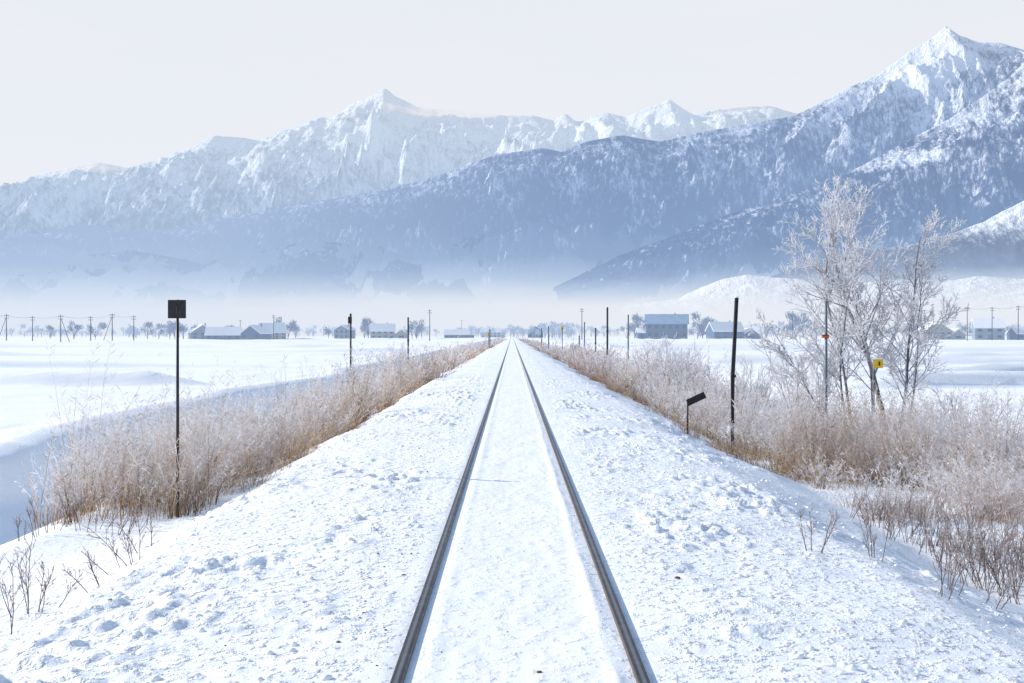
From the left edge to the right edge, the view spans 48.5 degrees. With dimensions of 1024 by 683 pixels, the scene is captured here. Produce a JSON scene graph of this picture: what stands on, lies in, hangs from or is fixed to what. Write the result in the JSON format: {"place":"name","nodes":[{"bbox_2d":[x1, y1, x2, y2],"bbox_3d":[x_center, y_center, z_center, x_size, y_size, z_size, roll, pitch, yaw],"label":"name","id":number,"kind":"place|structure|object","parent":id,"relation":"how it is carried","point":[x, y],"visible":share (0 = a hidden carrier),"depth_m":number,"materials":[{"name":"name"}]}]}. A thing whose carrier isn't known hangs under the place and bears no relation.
{"place":"outdoors","nodes":[
{"label":"outdoors","id":0,"kind":"place"},
{"bbox_2d":[0,221,602,335],"bbox_3d":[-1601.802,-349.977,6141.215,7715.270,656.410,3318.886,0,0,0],"label":"foothill ridge","id":1,"kind":"structure","parent":0,"point":[304,288],"depth_m":5306.92,"materials":[{"name":"white snow"}]},
{"bbox_2d":[0,89,797,240],"bbox_3d":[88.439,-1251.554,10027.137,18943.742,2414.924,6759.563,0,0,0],"label":"snowy mountain range","id":2,"kind":"structure","parent":0,"point":[383,139],"depth_m":10179.25,"materials":[{"name":"white snow"}]},
{"bbox_2d":[0,335,1023,682],"bbox_3d":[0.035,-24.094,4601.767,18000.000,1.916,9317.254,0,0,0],"label":"snow ground","id":3,"kind":"structure","parent":0,"point":[518,593],"depth_m":8.79,"materials":[{"name":"white snow"}]},
{"bbox_2d":[0,314,8,340],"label":"utility pole","id":4,"kind":"object","parent":3,"relation":"on","point":[6,315],"visible":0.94,"depth_m":349.87,"materials":[{"name":"wood"}]},
{"bbox_2d":[0,553,24,634],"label":"dry weed","id":5,"kind":"object","parent":3,"relation":"on","point":[4,585],"visible":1,"depth_m":7.92,"materials":[{"name":"brown plant"}]},
{"bbox_2d":[0,525,42,617],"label":"dry weed","id":6,"kind":"object","parent":3,"relation":"on","point":[22,580],"visible":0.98,"depth_m":8.52,"materials":[{"name":"brown plant"}]},
{"bbox_2d":[35,561,82,612],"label":"dry weed","id":7,"kind":"object","parent":3,"relation":"on","point":[46,585],"visible":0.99,"depth_m":8.58,"materials":[{"name":"brown plant"}]},
{"bbox_2d":[58,315,69,341],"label":"utility pole","id":8,"kind":"object","parent":3,"relation":"on","point":[60,316],"visible":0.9,"depth_m":339.84,"materials":[{"name":"wood"}]},
{"bbox_2d":[62,547,99,592],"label":"dry weed","id":9,"kind":"object","parent":3,"relation":"on","point":[91,568],"visible":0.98,"depth_m":8.50,"materials":[{"name":"brown plant"}]},
{"bbox_2d":[81,537,119,574],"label":"dry weed","id":10,"kind":"object","parent":3,"relation":"on","point":[111,551],"visible":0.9,"depth_m":9.15,"materials":[{"name":"brown plant"}]},
{"bbox_2d":[104,313,114,340],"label":"utility pole","id":11,"kind":"object","parent":3,"relation":"on","point":[112,317],"visible":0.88,"depth_m":349.90,"materials":[{"name":"wood"}]},
{"bbox_2d":[82,509,145,565],"bbox_3d":[-3.172,1.584,9.156,0.516,0.463,0.314,0,0,19],"label":"dry weed","id":12,"kind":"object","parent":3,"relation":"on","point":[129,545],"visible":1,"depth_m":9.13,"materials":[{"name":"brown plant"}]},
{"bbox_2d":[115,505,159,553],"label":"dry weed","id":13,"kind":"object","parent":3,"relation":"on","point":[121,527],"visible":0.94,"depth_m":9.63,"materials":[{"name":"brown plant"}]},
{"bbox_2d":[168,300,185,516],"bbox_3d":[-3.895,0.879,13.251,0.212,2.732,0.042,0,0,0],"label":"trackside sign","id":14,"kind":"object","parent":3,"relation":"on","point":[177,309],"visible":0.93,"depth_m":13.24,"materials":[{"name":"black metal"}]},
{"bbox_2d":[14,338,374,530],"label":"frosted grass","id":15,"kind":"structure","parent":3,"relation":"on","point":[203,446],"depth_m":14.17,"materials":[{"name":"beige plant"}]},
{"bbox_2d":[188,325,205,338],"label":"walls","id":16,"kind":"structure","parent":3,"relation":"on","point":[199,330],"depth_m":555.26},
{"bbox_2d":[187,324,205,332],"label":"roof","id":17,"kind":"structure","parent":16,"relation":"on","point":[192,330],"depth_m":555.76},
{"bbox_2d":[192,487,214,516],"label":"dry weed","id":18,"kind":"object","parent":3,"relation":"on","point":[193,490],"visible":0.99,"depth_m":13.12,"materials":[{"name":"brown plant"}]},
{"bbox_2d":[204,326,241,339],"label":"farm shed","id":19,"kind":"structure","parent":3,"relation":"on","point":[226,333],"depth_m":540.91,"materials":[{"name":"stone"}]},
{"bbox_2d":[241,326,270,339],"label":"walls","id":20,"kind":"structure","parent":3,"relation":"on","point":[249,330],"depth_m":536.21,"materials":[{"name":"stone"}]},
{"bbox_2d":[239,325,272,333],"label":"roof","id":21,"kind":"structure","parent":20,"relation":"on","point":[260,329],"depth_m":537.62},
{"bbox_2d":[271,333,285,338],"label":"walls","id":22,"kind":"structure","parent":3,"relation":"on","point":[280,335],"depth_m":582.18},
{"bbox_2d":[258,323,286,332],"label":"roof","id":23,"kind":"structure","parent":22,"relation":"on","point":[280,328],"depth_m":583.21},
{"bbox_2d":[214,343,447,450],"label":"frosted grass","id":24,"kind":"structure","parent":3,"relation":"on","point":[385,385],"depth_m":24.10,"materials":[{"name":"beige plant"}]},
{"bbox_2d":[334,326,354,338],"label":"walls","id":25,"kind":"structure","parent":3,"relation":"on","point":[343,329],"depth_m":695.89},
{"bbox_2d":[333,325,355,329],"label":"roof","id":26,"kind":"structure","parent":25,"relation":"on","point":[347,326],"depth_m":696.59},
{"bbox_2d":[348,313,351,380],"bbox_3d":[-6.117,0.581,42.948,0.140,3.296,0.208,0,0,0],"label":"signal post","id":27,"kind":"object","parent":3,"relation":"on","point":[350,320],"visible":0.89,"depth_m":42.97,"materials":[{"name":"metal"}]},
{"bbox_2d":[312,549,418,682],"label":"ballast stones","id":28,"kind":"object","parent":3,"relation":"on","point":[338,641],"visible":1,"depth_m":6.14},
{"bbox_2d":[370,332,394,337],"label":"walls","id":29,"kind":"structure","parent":3,"relation":"on","point":[381,334],"depth_m":615.50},
{"bbox_2d":[369,323,395,331],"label":"roof","id":30,"kind":"structure","parent":29,"relation":"on","point":[382,327],"depth_m":617.32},
{"bbox_2d":[373,342,422,374],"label":"frosted bush","id":31,"kind":"object","parent":3,"relation":"on","point":[396,361],"visible":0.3,"depth_m":44.27,"materials":[{"name":"beige plant"}]},
{"bbox_2d":[395,330,406,337],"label":"annex","id":32,"kind":"object","parent":3,"relation":"on","point":[400,333],"visible":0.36,"depth_m":617.58,"materials":[{"name":"grey"}]},
{"bbox_2d":[391,343,423,368],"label":"frosted bush","id":33,"kind":"object","parent":3,"relation":"on","point":[418,355],"visible":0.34,"depth_m":56.10,"materials":[{"name":"beige plant"}]},
{"bbox_2d":[407,317,408,359],"bbox_3d":[-5.476,0.387,60.003,0.112,3.344,0.107,0,0,0],"label":"marker post","id":34,"kind":"object","parent":3,"relation":"on","point":[408,337],"visible":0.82,"depth_m":59.97,"materials":[{"name":"metal"}]},
{"bbox_2d":[334,334,506,379],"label":"frosted shrubs","id":35,"kind":"object","parent":3,"relation":"on","point":[459,355],"visible":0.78,"depth_m":64.36,"materials":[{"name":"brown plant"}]},
{"bbox_2d":[429,309,429,340],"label":"utility pole","id":36,"kind":"object","parent":3,"relation":"on","point":[429,324],"visible":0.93,"depth_m":419.85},
{"bbox_2d":[443,328,474,337],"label":"farm shed","id":37,"kind":"structure","parent":3,"relation":"on","point":[455,333],"depth_m":844.90,"materials":[{"name":"stone"}]},
{"bbox_2d":[481,332,504,337],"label":"walls","id":38,"kind":"structure","parent":3,"relation":"on","point":[497,334],"depth_m":1044.98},
{"bbox_2d":[480,328,505,331],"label":"roof","id":39,"kind":"structure","parent":38,"relation":"on","point":[496,330],"depth_m":1048.10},
{"bbox_2d":[195,367,802,495],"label":"dry grass","id":40,"kind":"structure","parent":3,"relation":"on","point":[619,390],"depth_m":17.67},
{"bbox_2d":[9,321,1014,338],"bbox_3d":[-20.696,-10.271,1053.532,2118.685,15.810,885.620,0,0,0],"label":"distant tree line","id":41,"kind":"object","parent":3,"relation":"on","point":[567,330],"visible":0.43,"depth_m":884.48,"materials":[{"name":"grey plant"}]},
{"bbox_2d":[4,324,1020,335],"bbox_3d":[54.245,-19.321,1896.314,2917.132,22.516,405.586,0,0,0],"label":"distant tree line","id":42,"kind":"object","parent":3,"relation":"on","point":[321,329],"visible":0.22,"depth_m":1860.82,"materials":[{"name":"grey plant"}]},
{"bbox_2d":[12,466,1023,604],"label":"dry weeds","id":43,"kind":"object","parent":3,"relation":"on","point":[983,555],"visible":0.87,"depth_m":11.63,"materials":[{"name":"brown plant"}]},
{"bbox_2d":[390,336,649,682],"bbox_3d":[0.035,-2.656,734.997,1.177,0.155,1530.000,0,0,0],"label":"railway track","id":44,"kind":"structure","parent":3,"relation":"on","point":[626,637],"depth_m":6.88,"materials":[{"name":"metal"}]},
{"bbox_2d":[44,311,1008,338],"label":"distant frosted trees","id":45,"kind":"object","parent":3,"relation":"on","point":[701,326],"visible":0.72,"depth_m":598.57,"materials":[{"name":"grey plant"}]},
{"bbox_2d":[528,326,542,337],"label":"walls","id":46,"kind":"structure","parent":3,"relation":"on","point":[537,336],"depth_m":895.48,"materials":[{"name":"stone"}]},
{"bbox_2d":[108,435,1009,672],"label":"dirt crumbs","id":47,"kind":"object","parent":3,"relation":"on","point":[677,577],"visible":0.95,"depth_m":6.73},
{"bbox_2d":[606,307,608,354],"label":"signal post","id":48,"kind":"object","parent":3,"relation":"on","point":[607,330],"visible":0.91,"depth_m":79.94,"materials":[{"name":"metal"}]},
{"bbox_2d":[518,336,729,391],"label":"frosted shrubs","id":49,"kind":"object","parent":3,"relation":"on","point":[578,358],"visible":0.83,"depth_m":61.51,"materials":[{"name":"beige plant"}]},
{"bbox_2d":[627,315,628,357],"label":"marker post","id":50,"kind":"object","parent":3,"relation":"on","point":[628,336],"visible":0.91,"depth_m":105.93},
{"bbox_2d":[635,328,645,338],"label":"farm shed","id":51,"kind":"structure","parent":3,"relation":"on","point":[640,333],"depth_m":595.00,"materials":[{"name":"stone"}]},
{"bbox_2d":[644,313,688,338],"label":"barn","id":52,"kind":"structure","parent":3,"relation":"on","point":[670,326],"depth_m":554.54,"materials":[{"name":"stone"}]},
{"bbox_2d":[630,333,710,403],"bbox_3d":[5.094,0.900,36.827,2.618,2.410,2.433,0,0,0],"label":"frosted bush","id":53,"kind":"object","parent":3,"relation":"on","point":[681,352],"visible":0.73,"depth_m":37.12,"materials":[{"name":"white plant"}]},
{"bbox_2d":[639,333,711,384],"bbox_3d":[5.926,0.880,40.984,2.610,2.453,2.021,0,0,38],"label":"frosted bush","id":54,"kind":"object","parent":3,"relation":"on","point":[664,351],"visible":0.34,"depth_m":41.20,"materials":[{"name":"beige plant"}]},
{"bbox_2d":[686,392,705,433],"bbox_3d":[3.557,1.484,21.999,0.396,1.030,0.053,0,0,0],"label":"tilted sign","id":55,"kind":"object","parent":3,"relation":"on","point":[696,398],"visible":0.96,"depth_m":21.97,"materials":[{"name":"metal"}]},
{"bbox_2d":[706,324,743,338],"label":"walls","id":56,"kind":"structure","parent":3,"relation":"on","point":[710,334],"depth_m":535.44,"materials":[{"name":"stone"}]},
{"bbox_2d":[705,322,744,331],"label":"roof","id":57,"kind":"structure","parent":56,"relation":"on","point":[721,326],"depth_m":536.95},
{"bbox_2d":[731,296,738,452],"bbox_3d":[4.051,0.710,20.701,0.145,3.082,0.083,0,0,0],"label":"snow marker post","id":58,"kind":"object","parent":3,"relation":"on","point":[734,341],"visible":0.91,"depth_m":20.68,"materials":[{"name":"black paint"}]},
{"bbox_2d":[697,349,776,419],"bbox_3d":[6.085,1.181,29.963,2.071,2.053,1.672,0,0,43],"label":"frosted bush","id":59,"kind":"object","parent":3,"relation":"on","point":[756,384],"visible":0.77,"depth_m":29.84,"materials":[{"name":"beige plant"}]},
{"bbox_2d":[744,331,758,338],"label":"annex","id":60,"kind":"object","parent":3,"relation":"on","point":[752,334],"visible":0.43,"depth_m":538.84,"materials":[{"name":"stone"}]},
{"bbox_2d":[744,328,759,334],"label":"annex roof","id":61,"kind":"structure","parent":60,"relation":"on","point":[746,329],"depth_m":538.95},
{"bbox_2d":[611,347,970,457],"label":"frosted grass","id":62,"kind":"structure","parent":3,"relation":"on","point":[712,407],"depth_m":28.79,"materials":[{"name":"beige plant"}]},
{"bbox_2d":[745,314,846,422],"bbox_3d":[6.708,0.797,26.567,2.798,2.895,2.096,0,0,-44],"label":"frosted bush","id":63,"kind":"object","parent":3,"relation":"on","point":[798,366],"visible":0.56,"depth_m":26.50,"materials":[{"name":"white plant"}]},
{"bbox_2d":[797,506,840,552],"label":"dry weed","id":64,"kind":"object","parent":3,"relation":"on","point":[830,523],"visible":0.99,"depth_m":8.41,"materials":[{"name":"brown plant"}]},
{"bbox_2d":[822,301,828,417],"bbox_3d":[6.524,0.751,23.699,0.150,3.189,0.071,0,0,0],"label":"reflector post","id":65,"kind":"object","parent":3,"relation":"on","point":[826,336],"visible":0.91,"depth_m":23.68,"materials":[{"name":"orange paint"}]},
{"bbox_2d":[741,170,968,423],"bbox_3d":[8.125,-0.882,26.125,4.314,6.346,4.156,0,0,40],"label":"frosted tree","id":66,"kind":"object","parent":3,"relation":"on","point":[864,348],"visible":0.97,"depth_m":25.94,"materials":[{"name":"white plant"}]},
{"bbox_2d":[853,501,895,560],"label":"dry weed","id":67,"kind":"object","parent":3,"relation":"on","point":[869,527],"visible":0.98,"depth_m":8.60,"materials":[{"name":"brown plant"}]},
{"bbox_2d":[730,362,1023,527],"bbox_3d":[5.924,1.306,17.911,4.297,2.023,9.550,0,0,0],"label":"frosted grass","id":68,"kind":"structure","parent":3,"relation":"on","point":[821,453],"depth_m":17.17,"materials":[{"name":"beige plant"}]},
{"bbox_2d":[873,358,882,422],"bbox_3d":[7.265,1.359,22.595,0.195,2.056,0.064,0,0,0],"label":"yellow marker sign","id":69,"kind":"object","parent":3,"relation":"on","point":[877,362],"visible":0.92,"depth_m":22.57,"materials":[{"name":"metal"}]},
{"bbox_2d":[921,324,951,339],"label":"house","id":70,"kind":"structure","parent":3,"relation":"on","point":[945,329],"depth_m":515.82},
{"bbox_2d":[916,322,953,331],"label":"roof","id":71,"kind":"structure","parent":70,"relation":"on","point":[934,324],"depth_m":517.28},
{"bbox_2d":[952,330,965,339],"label":"annex","id":72,"kind":"object","parent":3,"relation":"on","point":[959,333],"visible":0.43,"depth_m":518.53,"materials":[{"name":"grey"}]},
{"bbox_2d":[950,328,966,335],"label":"annex roof","id":73,"kind":"structure","parent":72,"relation":"on","point":[954,329],"depth_m":518.59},
{"bbox_2d":[929,519,990,598],"bbox_3d":[2.838,1.446,7.366,0.306,0.559,0.532,0,0,0],"label":"dry weed","id":74,"kind":"object","parent":3,"relation":"on","point":[945,566],"visible":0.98,"depth_m":7.36,"materials":[{"name":"brown plant"}]},
{"bbox_2d":[940,526,980,594],"bbox_3d":[3.118,1.567,7.993,0.220,0.548,0.475,0,0,0],"label":"dry weed","id":75,"kind":"object","parent":3,"relation":"on","point":[950,546],"visible":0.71,"depth_m":8.02,"materials":[{"name":"brown plant"}]},
{"bbox_2d":[917,387,1013,438],"bbox_3d":[9.468,1.647,23.900,1.549,1.429,1.818,0,0,-44],"label":"frosted bush","id":76,"kind":"object","parent":3,"relation":"on","point":[956,409],"visible":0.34,"depth_m":23.66,"materials":[{"name":"beige plant"}]},
{"bbox_2d":[965,308,968,340],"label":"utility pole","id":77,"kind":"object","parent":3,"relation":"on","point":[967,310],"visible":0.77,"depth_m":409.83,"materials":[{"name":"grey wood"}]},
{"bbox_2d":[972,325,1004,339],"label":"walls","id":78,"kind":"structure","parent":3,"relation":"on","point":[984,333],"depth_m":495.94,"materials":[{"name":"grey paint"}]},
{"bbox_2d":[971,318,1005,327],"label":"roof","id":79,"kind":"structure","parent":78,"relation":"on","point":[986,322],"depth_m":497.57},
{"bbox_2d":[990,307,993,339],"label":"utility pole","id":80,"kind":"object","parent":3,"relation":"on","point":[992,324],"visible":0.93,"depth_m":399.86,"materials":[{"name":"grey wood"}]},
{"bbox_2d":[986,584,1014,608],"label":"dry weed","id":81,"kind":"object","parent":3,"relation":"on","point":[1008,586],"visible":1,"depth_m":7.96,"materials":[{"name":"brown plant"}]},
{"bbox_2d":[1003,515,1023,565],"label":"dry weed","id":82,"kind":"object","parent":3,"relation":"on","point":[1022,527],"visible":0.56,"depth_m":11.32,"materials":[{"name":"brown plant"}]},
{"bbox_2d":[1005,326,1023,339],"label":"farm shed","id":83,"kind":"structure","parent":3,"relation":"on","point":[1012,332],"depth_m":498.16,"materials":[{"name":"stone"}]},
{"bbox_2d":[1016,306,1020,339],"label":"utility pole","id":84,"kind":"object","parent":3,"relation":"on","point":[1018,309],"visible":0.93,"depth_m":389.84,"materials":[{"name":"grey wood"}]},
{"bbox_2d":[0,26,1023,335],"bbox_3d":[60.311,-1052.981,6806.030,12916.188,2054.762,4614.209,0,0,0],"label":"forested mountain","id":85,"kind":"structure","parent":0,"point":[592,204],"depth_m":6563.17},
{"bbox_2d":[0,0,1023,185],"label":"sky","id":86,"kind":"structure","parent":0,"point":[123,83],"materials":[{"name":"white"}]},
{"bbox_2d":[743,326,763,333],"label":"roof","id":87,"kind":"structure","parent":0,"point":[755,328],"depth_m":598.01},
{"bbox_2d":[553,64,1023,335],"bbox_3d":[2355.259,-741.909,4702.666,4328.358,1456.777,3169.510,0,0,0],"label":"forested ridge","id":88,"kind":"structure","parent":0,"point":[967,164],"depth_m":4716.63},
{"bbox_2d":[601,275,1023,335],"bbox_3d":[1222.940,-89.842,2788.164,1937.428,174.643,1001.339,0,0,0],"label":"snow hill","id":89,"kind":"structure","parent":0,"point":[980,295],"depth_m":2565.55,"materials":[{"name":"white snow"}]},
{"bbox_2d":[771,201,1023,283],"bbox_3d":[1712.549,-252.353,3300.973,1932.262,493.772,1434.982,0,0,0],"label":"snowy foothill","id":90,"kind":"structure","parent":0,"point":[993,246],"depth_m":3152.41,"materials":[{"name":"white snow"}]}
]}

